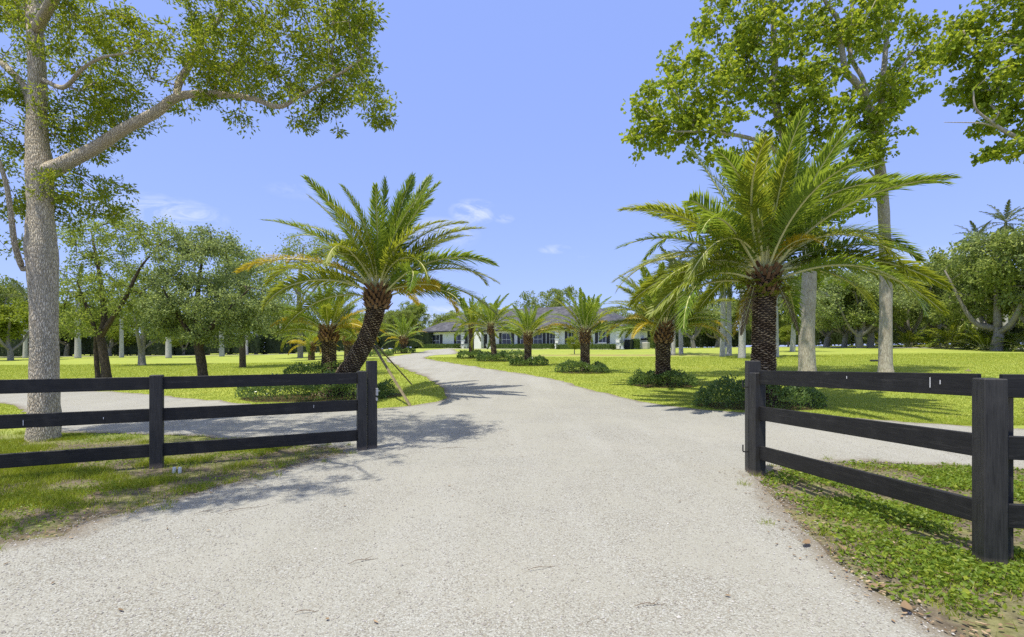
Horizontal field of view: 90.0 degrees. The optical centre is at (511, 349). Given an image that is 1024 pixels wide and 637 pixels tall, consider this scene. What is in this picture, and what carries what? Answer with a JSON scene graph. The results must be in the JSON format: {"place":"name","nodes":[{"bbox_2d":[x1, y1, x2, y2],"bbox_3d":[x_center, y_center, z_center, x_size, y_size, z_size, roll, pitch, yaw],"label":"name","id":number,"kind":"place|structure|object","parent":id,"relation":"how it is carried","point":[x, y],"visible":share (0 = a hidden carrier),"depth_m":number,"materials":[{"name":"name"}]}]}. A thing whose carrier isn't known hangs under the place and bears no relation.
{"place":"outdoors","nodes":[
{"label":"outdoors","id":0,"kind":"place"},
{"bbox_2d":[60,348,412,356],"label":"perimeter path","id":1,"kind":"structure","parent":0,"point":[194,355],"depth_m":68.08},
{"bbox_2d":[0,349,1023,636],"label":"gravel driveway","id":2,"kind":"structure","parent":0,"point":[492,403],"depth_m":4.37,"materials":[{"name":"grey gravel"}]},
{"bbox_2d":[901,600,912,609],"bbox_3d":[2.405,1.561,3.120,0.054,0.020,0.125,0,0,28],"label":"fallen leaf","id":3,"kind":"object","parent":2,"relation":"on","point":[906,605],"visible":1,"depth_m":3.14,"materials":[{"name":"beige plant"}]},
{"bbox_2d":[0,345,1023,636],"bbox_3d":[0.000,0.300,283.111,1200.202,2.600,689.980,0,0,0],"label":"lawn","id":4,"kind":"structure","parent":0,"point":[1008,613],"depth_m":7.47,"materials":[{"name":"green plant"}]},
{"bbox_2d":[0,274,27,333],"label":"distant tree","id":5,"kind":"object","parent":4,"relation":"on","point":[6,288],"visible":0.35,"depth_m":62.03,"materials":[{"name":"green plant"}]},
{"bbox_2d":[0,277,27,357],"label":"royal palm","id":6,"kind":"object","parent":4,"relation":"on","point":[25,342],"visible":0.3,"depth_m":59.80,"materials":[{"name":"green plant"}]},
{"bbox_2d":[0,296,28,360],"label":"distant tree","id":7,"kind":"object","parent":4,"relation":"on","point":[11,327],"visible":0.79,"depth_m":51.88,"materials":[{"name":"green plant"}]},
{"bbox_2d":[28,304,94,355],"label":"distant tree","id":8,"kind":"object","parent":4,"relation":"on","point":[67,349],"visible":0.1,"depth_m":69.58,"materials":[{"name":"green plant"}]},
{"bbox_2d":[61,265,105,357],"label":"royal palm","id":9,"kind":"object","parent":4,"relation":"on","point":[77,349],"visible":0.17,"depth_m":57.79,"materials":[{"name":"green plant"}]},
{"bbox_2d":[72,313,135,355],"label":"distant tree","id":10,"kind":"object","parent":4,"relation":"on","point":[113,336],"visible":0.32,"depth_m":67.92,"materials":[{"name":"green plant"}]},
{"bbox_2d":[96,268,138,357],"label":"royal palm","id":11,"kind":"object","parent":4,"relation":"on","point":[121,343],"visible":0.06,"depth_m":58.83,"materials":[{"name":"grey plant"}]},
{"bbox_2d":[56,201,188,377],"bbox_3d":[-16.895,-2.303,21.985,6.365,8.146,4.008,0,0,0],"label":"lawn tree","id":12,"kind":"object","parent":4,"relation":"on","point":[106,319],"visible":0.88,"depth_m":21.65,"materials":[{"name":"green plant"}]},
{"bbox_2d":[84,257,191,365],"bbox_3d":[-27.438,-2.776,38.082,7.474,8.103,5.994,0,0,0],"label":"lawn tree","id":13,"kind":"object","parent":4,"relation":"on","point":[141,343],"visible":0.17,"depth_m":37.80,"materials":[{"name":"green plant"}]},
{"bbox_2d":[157,269,192,357],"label":"royal palm","id":14,"kind":"object","parent":4,"relation":"on","point":[168,349],"visible":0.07,"depth_m":55.80,"materials":[{"name":"grey plant"}]},
{"bbox_2d":[162,326,192,354],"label":"distant tree","id":15,"kind":"object","parent":4,"relation":"on","point":[175,342],"visible":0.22,"depth_m":68.94,"materials":[{"name":"green plant"}]},
{"bbox_2d":[0,371,366,468],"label":"board fence","id":16,"kind":"object","parent":4,"relation":"on","point":[156,415],"visible":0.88,"depth_m":7.00,"materials":[{"name":"black wood"}]},
{"bbox_2d":[0,0,401,441],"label":"oak tree","id":17,"kind":"object","parent":4,"relation":"on","point":[42,198],"visible":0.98,"depth_m":8.89,"materials":[{"name":"green plant"}]},
{"bbox_2d":[131,223,287,375],"bbox_3d":[-12.768,-1.948,21.885,5.996,7.052,4.530,0,0,-26],"label":"lawn tree","id":18,"kind":"object","parent":4,"relation":"on","point":[224,309],"visible":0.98,"depth_m":21.37,"materials":[{"name":"green plant"}]},
{"bbox_2d":[0,330,434,356],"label":"boundary hedge","id":19,"kind":"object","parent":4,"relation":"on","point":[264,345],"visible":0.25,"depth_m":70.26,"materials":[{"name":"green plant"}]},
{"bbox_2d":[215,290,228,356],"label":"royal palm","id":20,"kind":"object","parent":4,"relation":"on","point":[221,352],"visible":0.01,"depth_m":59.78,"materials":[{"name":"grey plant"}]},
{"bbox_2d":[20,309,460,337],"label":"woods","id":21,"kind":"object","parent":4,"relation":"on","point":[438,319],"visible":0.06,"depth_m":85.12,"materials":[{"name":"green plant"}]},
{"bbox_2d":[192,240,299,367],"bbox_3d":[-17.583,-2.918,34.111,6.349,8.534,4.882,0,0,0],"label":"lawn tree","id":22,"kind":"object","parent":4,"relation":"on","point":[242,350],"visible":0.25,"depth_m":33.79,"materials":[{"name":"green plant"}]},
{"bbox_2d":[256,232,362,357],"bbox_3d":[-19.847,-5.280,50.173,10.340,12.539,6.752,0,0,0],"label":"lawn tree","id":23,"kind":"object","parent":4,"relation":"on","point":[287,251],"visible":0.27,"depth_m":49.78,"materials":[{"name":"green plant"}]},
{"bbox_2d":[283,322,337,359],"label":"date palm","id":24,"kind":"object","parent":4,"relation":"on","point":[314,345],"visible":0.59,"depth_m":43.74,"materials":[{"name":"green plant"}]},
{"bbox_2d":[282,360,341,373],"bbox_3d":[-9.007,0.877,24.096,3.470,0.866,2.152,0,0,0],"label":"shrub bed","id":25,"kind":"object","parent":4,"relation":"on","point":[312,367],"visible":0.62,"depth_m":23.51,"materials":[{"name":"green plant"}]},
{"bbox_2d":[233,369,401,401],"bbox_3d":[-5.888,1.044,15.747,5.150,0.913,2.225,0,0,0],"label":"shrub bed","id":26,"kind":"object","parent":4,"relation":"on","point":[382,394],"visible":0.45,"depth_m":15.07,"materials":[{"name":"green plant"}]},
{"bbox_2d":[269,282,387,372],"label":"date palm","id":27,"kind":"object","parent":4,"relation":"on","point":[328,335],"visible":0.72,"depth_m":23.67,"materials":[{"name":"green plant"}]},
{"bbox_2d":[313,313,379,358],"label":"date palm","id":28,"kind":"object","parent":4,"relation":"on","point":[347,344],"visible":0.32,"depth_m":39.75,"materials":[{"name":"green plant"}]},
{"bbox_2d":[235,171,499,396],"bbox_3d":[-3.979,-1.851,16.053,7.633,7.808,6.697,0,0,-39],"label":"date palm","id":29,"kind":"object","parent":4,"relation":"on","point":[380,254],"visible":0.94,"depth_m":15.57,"materials":[{"name":"green plant"}]},
{"bbox_2d":[366,361,379,448],"bbox_3d":[-2.267,0.934,8.319,0.228,1.520,0.198,0,0,0],"label":"gate post","id":30,"kind":"object","parent":4,"relation":"on","point":[372,388],"visible":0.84,"depth_m":8.25,"materials":[{"name":"wood"}]},
{"bbox_2d":[368,349,393,356],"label":"shrub bed","id":31,"kind":"object","parent":4,"relation":"on","point":[386,352],"visible":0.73,"depth_m":45.70,"materials":[{"name":"green plant"}]},
{"bbox_2d":[373,346,411,405],"bbox_3d":[-3.501,0.708,14.820,0.098,1.727,3.299,0,0,-32],"label":"timber brace","id":32,"kind":"object","parent":4,"relation":"on","point":[393,378],"visible":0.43,"depth_m":14.62,"materials":[{"name":"brown wood"}]},
{"bbox_2d":[376,345,412,384],"bbox_3d":[-4.101,0.568,18.000,0.058,1.499,1.868,0,0,29],"label":"timber brace","id":33,"kind":"object","parent":4,"relation":"on","point":[394,364],"visible":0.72,"depth_m":17.93,"materials":[{"name":"brown wood"}]},
{"bbox_2d":[378,313,426,352],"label":"date palm","id":34,"kind":"object","parent":4,"relation":"on","point":[404,329],"visible":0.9,"depth_m":50.78,"materials":[{"name":"green plant"}]},
{"bbox_2d":[390,346,415,353],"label":"shrub bed","id":35,"kind":"object","parent":4,"relation":"on","point":[397,349],"visible":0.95,"depth_m":50.44,"materials":[{"name":"green plant"}]},
{"bbox_2d":[397,300,427,330],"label":"distant tree","id":36,"kind":"object","parent":4,"relation":"on","point":[420,311],"visible":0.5,"depth_m":87.20,"materials":[{"name":"green plant"}]},
{"bbox_2d":[414,343,460,348],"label":"hedge","id":37,"kind":"object","parent":4,"relation":"on","point":[448,345],"visible":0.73,"depth_m":73.98,"materials":[{"name":"green plant"}]},
{"bbox_2d":[442,294,501,357],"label":"date palm","id":38,"kind":"object","parent":4,"relation":"on","point":[470,317],"visible":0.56,"depth_m":38.82,"materials":[{"name":"green plant"}]},
{"bbox_2d":[457,349,489,358],"bbox_3d":[-2.881,0.332,38.622,2.803,0.848,2.223,0,0,0],"label":"shrub bed","id":39,"kind":"object","parent":4,"relation":"on","point":[466,353],"visible":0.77,"depth_m":38.15,"materials":[{"name":"green plant"}]},
{"bbox_2d":[457,293,521,360],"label":"date palm","id":40,"kind":"object","parent":4,"relation":"on","point":[485,315],"visible":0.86,"depth_m":34.83,"materials":[{"name":"green plant"}]},
{"bbox_2d":[476,350,512,361],"bbox_3d":[-1.144,0.408,34.575,2.705,0.863,1.943,0,0,0],"label":"shrub bed","id":41,"kind":"object","parent":4,"relation":"on","point":[502,354],"visible":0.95,"depth_m":34.26,"materials":[{"name":"green plant"}]},
{"bbox_2d":[497,349,523,357],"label":"shrub bed","id":42,"kind":"object","parent":4,"relation":"on","point":[514,353],"visible":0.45,"depth_m":40.02,"materials":[{"name":"green plant"}]},
{"bbox_2d":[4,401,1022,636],"bbox_3d":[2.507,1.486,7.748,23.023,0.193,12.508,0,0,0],"label":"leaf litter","id":43,"kind":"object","parent":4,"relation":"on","point":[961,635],"visible":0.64,"depth_m":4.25,"materials":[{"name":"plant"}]},
{"bbox_2d":[496,343,556,348],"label":"hedge","id":44,"kind":"object","parent":4,"relation":"on","point":[521,346],"visible":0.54,"depth_m":67.55,"materials":[{"name":"green plant"}]},
{"bbox_2d":[508,354,548,365],"bbox_3d":[1.002,0.583,29.848,2.457,0.689,1.964,0,0,0],"label":"shrub bed","id":45,"kind":"object","parent":4,"relation":"on","point":[535,360],"visible":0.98,"depth_m":29.52,"materials":[{"name":"green plant"}]},
{"bbox_2d":[496,304,564,364],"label":"date palm","id":46,"kind":"object","parent":4,"relation":"on","point":[528,325],"visible":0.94,"depth_m":29.79,"materials":[{"name":"green plant"}]},
{"bbox_2d":[422,306,647,349],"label":"house","id":47,"kind":"structure","parent":4,"relation":"on","point":[440,331],"depth_m":69.62,"materials":[{"name":"white paint"}]},
{"bbox_2d":[432,335,439,343],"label":"window","id":48,"kind":"structure","parent":47,"relation":"in","point":[436,339],"depth_m":75.97,"materials":[{"name":"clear glass"}]},
{"bbox_2d":[502,333,510,343],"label":"window","id":49,"kind":"structure","parent":47,"relation":"in","point":[506,338],"depth_m":70.24,"materials":[{"name":"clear glass"}]},
{"bbox_2d":[533,332,542,343],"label":"window","id":50,"kind":"structure","parent":47,"relation":"in","point":[538,339],"depth_m":67.60,"materials":[{"name":"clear glass"}]},
{"bbox_2d":[598,330,605,342],"bbox_3d":[10.767,-1.600,61.048,1.010,1.510,0.083,0,0,32],"label":"window","id":51,"kind":"structure","parent":47,"relation":"in","point":[603,340],"depth_m":61.05,"materials":[{"name":"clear glass"}]},
{"bbox_2d":[514,285,579,308],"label":"distant tree","id":52,"kind":"object","parent":4,"relation":"on","point":[552,303],"visible":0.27,"depth_m":104.58,"materials":[{"name":"green plant"}]},
{"bbox_2d":[566,334,579,353],"bbox_3d":[5.681,-0.499,47.017,1.623,1.978,1.594,0,0,0],"label":"ornamental shrub","id":53,"kind":"object","parent":4,"relation":"on","point":[574,345],"visible":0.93,"depth_m":46.88,"materials":[{"name":"green plant"}]},
{"bbox_2d":[554,359,608,373],"bbox_3d":[3.377,0.782,24.399,2.756,0.736,2.051,0,0,0],"label":"shrub bed","id":54,"kind":"object","parent":4,"relation":"on","point":[596,366],"visible":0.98,"depth_m":23.96,"materials":[{"name":"green plant"}]},
{"bbox_2d":[539,287,630,371],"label":"date palm","id":55,"kind":"object","parent":4,"relation":"on","point":[588,310],"visible":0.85,"depth_m":24.30,"materials":[{"name":"green plant"}]},
{"bbox_2d":[556,343,616,349],"bbox_3d":[8.757,-0.391,61.274,7.743,0.840,1.044,0,0,32],"label":"hedge","id":56,"kind":"object","parent":4,"relation":"on","point":[596,346],"visible":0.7,"depth_m":60.08,"materials":[{"name":"green plant"}]},
{"bbox_2d":[625,340,632,348],"bbox_3d":[13.976,-0.653,61.325,0.759,1.173,0.886,0,0,32],"label":"wheelie bin","id":57,"kind":"object","parent":4,"relation":"on","point":[628,344],"visible":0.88,"depth_m":61.04,"materials":[{"name":"plastic"}]},
{"bbox_2d":[608,303,653,327],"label":"distant tree","id":58,"kind":"object","parent":4,"relation":"on","point":[625,313],"visible":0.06,"depth_m":96.04,"materials":[{"name":"green plant"}]},
{"bbox_2d":[632,338,640,348],"bbox_3d":[15.057,-0.733,62.394,1.143,1.437,1.161,0,0,32],"label":"clipped bush","id":59,"kind":"object","parent":4,"relation":"on","point":[636,343],"visible":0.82,"depth_m":62.06,"materials":[{"name":"green plant"}]},
{"bbox_2d":[338,303,941,347],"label":"back woods","id":60,"kind":"object","parent":4,"relation":"on","point":[421,326],"visible":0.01,"depth_m":113.93,"materials":[{"name":"green plant"}]},
{"bbox_2d":[640,342,649,348],"bbox_3d":[16.952,-0.566,65.236,0.965,0.880,0.965,0,0,32],"label":"air conditioner","id":61,"kind":"object","parent":4,"relation":"on","point":[645,345],"visible":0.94,"depth_m":64.86,"materials":[{"name":"beige metal"}]},
{"bbox_2d":[627,368,697,387],"bbox_3d":[5.382,0.965,18.463,2.637,0.701,1.917,0,0,0],"label":"shrub bed","id":62,"kind":"object","parent":4,"relation":"on","point":[649,376],"visible":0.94,"depth_m":17.95,"materials":[{"name":"green plant"}]},
{"bbox_2d":[599,261,737,384],"bbox_3d":[5.489,-0.778,18.695,4.923,4.486,4.893,0,0,0],"label":"date palm","id":63,"kind":"object","parent":4,"relation":"on","point":[666,328],"visible":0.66,"depth_m":18.27,"materials":[{"name":"green plant"}]},
{"bbox_2d":[646,242,702,354],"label":"royal palm","id":64,"kind":"object","parent":4,"relation":"on","point":[673,343],"visible":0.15,"depth_m":43.81,"materials":[{"name":"green plant"}]},
{"bbox_2d":[652,251,702,353],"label":"royal palm","id":65,"kind":"object","parent":4,"relation":"on","point":[699,293],"visible":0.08,"depth_m":45.84,"materials":[{"name":"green plant"}]},
{"bbox_2d":[676,292,734,347],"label":"distant tree","id":66,"kind":"object","parent":4,"relation":"on","point":[698,331],"visible":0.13,"depth_m":71.21,"materials":[{"name":"green plant"}]},
{"bbox_2d":[683,297,738,346],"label":"distant tree","id":67,"kind":"object","parent":4,"relation":"on","point":[716,336],"visible":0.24,"depth_m":83.61,"materials":[{"name":"green plant"}]},
{"bbox_2d":[694,237,739,356],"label":"royal palm","id":68,"kind":"object","parent":4,"relation":"on","point":[723,333],"visible":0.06,"depth_m":39.86,"materials":[{"name":"grey plant"}]},
{"bbox_2d":[711,255,738,355],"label":"royal palm","id":69,"kind":"object","parent":4,"relation":"on","point":[729,345],"visible":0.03,"depth_m":41.87,"materials":[{"name":"grey plant"}]},
{"bbox_2d":[718,249,749,357],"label":"royal palm","id":70,"kind":"object","parent":4,"relation":"on","point":[742,346],"visible":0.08,"depth_m":36.80,"materials":[{"name":"grey plant"}]},
{"bbox_2d":[619,0,882,370],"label":"shade tree","id":71,"kind":"object","parent":4,"relation":"on","point":[729,74],"visible":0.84,"depth_m":20.33,"materials":[{"name":"green plant"}]},
{"bbox_2d":[742,361,760,472],"bbox_3d":[3.115,0.920,6.708,0.231,1.560,0.166,0,0,9],"label":"gate post","id":72,"kind":"object","parent":4,"relation":"on","point":[752,366],"visible":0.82,"depth_m":6.67,"materials":[{"name":"black wood"}]},
{"bbox_2d":[691,373,828,409],"bbox_3d":[6.455,1.020,13.402,3.583,0.933,1.824,0,0,0],"label":"shrub bed","id":73,"kind":"object","parent":4,"relation":"on","point":[812,393],"visible":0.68,"depth_m":13.09,"materials":[{"name":"green plant"}]},
{"bbox_2d":[738,297,788,330],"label":"distant tree","id":74,"kind":"object","parent":4,"relation":"on","point":[749,323],"visible":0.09,"depth_m":76.27,"materials":[{"name":"green plant"}]},
{"bbox_2d":[729,259,800,356],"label":"royal palm","id":75,"kind":"object","parent":4,"relation":"on","point":[777,342],"visible":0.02,"depth_m":37.83,"materials":[{"name":"grey plant"}]},
{"bbox_2d":[611,105,960,405],"bbox_3d":[6.872,-2.289,13.843,8.774,7.898,7.599,0,0,0],"label":"date palm","id":76,"kind":"object","parent":4,"relation":"on","point":[768,231],"visible":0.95,"depth_m":12.78,"materials":[{"name":"green plant"}]},
{"bbox_2d":[779,324,797,346],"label":"distant tree","id":77,"kind":"object","parent":4,"relation":"on","point":[784,333],"visible":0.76,"depth_m":65.61,"materials":[{"name":"green plant"}]},
{"bbox_2d":[778,274,829,351],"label":"royal palm","id":78,"kind":"object","parent":4,"relation":"on","point":[793,342],"visible":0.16,"depth_m":47.75,"materials":[{"name":"grey plant"}]},
{"bbox_2d":[785,270,852,346],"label":"distant tree","id":79,"kind":"object","parent":4,"relation":"on","point":[827,339],"visible":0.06,"depth_m":61.65,"materials":[{"name":"green plant"}]},
{"bbox_2d":[647,317,1023,347],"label":"back hedge","id":80,"kind":"object","parent":4,"relation":"on","point":[704,340],"visible":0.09,"depth_m":83.89,"materials":[{"name":"green plant"}]},
{"bbox_2d":[815,287,875,346],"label":"distant tree","id":81,"kind":"object","parent":4,"relation":"on","point":[826,323],"visible":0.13,"depth_m":57.88,"materials":[{"name":"green plant"}]},
{"bbox_2d":[815,272,914,347],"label":"distant tree","id":82,"kind":"object","parent":4,"relation":"on","point":[834,297],"visible":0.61,"depth_m":54.67,"materials":[{"name":"green plant"}]},
{"bbox_2d":[797,0,946,371],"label":"shade tree","id":83,"kind":"object","parent":4,"relation":"on","point":[889,97],"visible":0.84,"depth_m":21.07,"materials":[{"name":"green plant"}]},
{"bbox_2d":[823,270,920,347],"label":"distant tree","id":84,"kind":"object","parent":4,"relation":"on","point":[898,316],"visible":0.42,"depth_m":54.83,"materials":[{"name":"green plant"}]},
{"bbox_2d":[855,328,902,343],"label":"bushy palm","id":85,"kind":"object","parent":4,"relation":"on","point":[876,335],"visible":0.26,"depth_m":59.44,"materials":[{"name":"green plant"}]},
{"bbox_2d":[749,370,1023,567],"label":"board fence","id":86,"kind":"object","parent":4,"relation":"on","point":[991,444],"visible":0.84,"depth_m":4.18,"materials":[{"name":"black wood"}]},
{"bbox_2d":[778,265,1023,345],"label":"woods","id":87,"kind":"object","parent":4,"relation":"on","point":[782,317],"depth_m":71.14,"materials":[{"name":"green plant"}]},
{"bbox_2d":[875,327,935,346],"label":"bushy palm","id":88,"kind":"object","parent":4,"relation":"on","point":[907,336],"visible":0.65,"depth_m":56.22,"materials":[{"name":"green plant"}]},
{"bbox_2d":[866,258,966,344],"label":"distant tree","id":89,"kind":"object","parent":4,"relation":"on","point":[918,320],"visible":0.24,"depth_m":56.83,"materials":[{"name":"green plant"}]},
{"bbox_2d":[912,331,949,347],"bbox_3d":[45.657,-0.930,55.670,4.401,2.717,5.805,0,0,19],"label":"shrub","id":90,"kind":"object","parent":4,"relation":"on","point":[929,338],"visible":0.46,"depth_m":55.15,"materials":[{"name":"green plant"}]},
{"bbox_2d":[900,279,983,345],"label":"distant tree","id":91,"kind":"object","parent":4,"relation":"on","point":[936,325],"visible":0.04,"depth_m":59.62,"materials":[{"name":"green plant"}]},
{"bbox_2d":[907,320,988,348],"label":"bushy palm","id":92,"kind":"object","parent":4,"relation":"on","point":[952,328],"visible":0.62,"depth_m":51.42,"materials":[{"name":"green plant"}]},
{"bbox_2d":[930,252,988,345],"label":"distant tree","id":93,"kind":"object","parent":4,"relation":"on","point":[960,291],"visible":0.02,"depth_m":57.12,"materials":[{"name":"green plant"}]},
{"bbox_2d":[943,319,977,335],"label":"bushy palm","id":94,"kind":"object","parent":4,"relation":"on","point":[960,330],"visible":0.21,"depth_m":55.54,"materials":[{"name":"green plant"}]},
{"bbox_2d":[930,320,1009,349],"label":"bushy palm","id":95,"kind":"object","parent":4,"relation":"on","point":[962,335],"visible":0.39,"depth_m":50.14,"materials":[{"name":"green plant"}]},
{"bbox_2d":[921,0,1023,166],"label":"shade tree","id":96,"kind":"object","parent":4,"relation":"on","point":[980,95],"visible":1,"depth_m":15.39,"materials":[{"name":"green plant"}]},
{"bbox_2d":[921,221,1023,350],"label":"distant tree","id":97,"kind":"object","parent":4,"relation":"on","point":[1002,271],"visible":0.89,"depth_m":45.78,"materials":[{"name":"green plant"}]},
{"bbox_2d":[952,220,1000,327],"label":"royal palm","id":98,"kind":"object","parent":4,"relation":"on","point":[973,227],"visible":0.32,"depth_m":63.79,"materials":[{"name":"green plant"}]},
{"bbox_2d":[945,327,1022,350],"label":"bushy palm","id":99,"kind":"object","parent":4,"relation":"on","point":[986,341],"visible":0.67,"depth_m":46.96,"materials":[{"name":"green plant"}]},
{"bbox_2d":[947,228,1023,322],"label":"distant tree","id":100,"kind":"object","parent":4,"relation":"on","point":[1010,298],"visible":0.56,"depth_m":44.83,"materials":[{"name":"green plant"}]},
{"bbox_2d":[957,325,1023,350],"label":"bushy palm","id":101,"kind":"object","parent":4,"relation":"on","point":[1006,335],"visible":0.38,"depth_m":46.30,"materials":[{"name":"green plant"}]},
{"bbox_2d":[973,199,1023,325],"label":"royal palm","id":102,"kind":"object","parent":4,"relation":"on","point":[997,215],"visible":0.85,"depth_m":59.88,"materials":[{"name":"green plant"}]},
{"bbox_2d":[983,330,1023,350],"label":"bushy palm","id":103,"kind":"object","parent":4,"relation":"on","point":[1018,345],"visible":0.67,"depth_m":45.24,"materials":[{"name":"green plant"}]},
{"bbox_2d":[0,0,1023,348],"label":"sky","id":104,"kind":"structure","parent":0,"point":[514,106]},
{"bbox_2d":[834,347,1023,348],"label":"gravel path","id":105,"kind":"structure","parent":0,"point":[909,347],"depth_m":54.16,"materials":[{"name":"grey gravel"}]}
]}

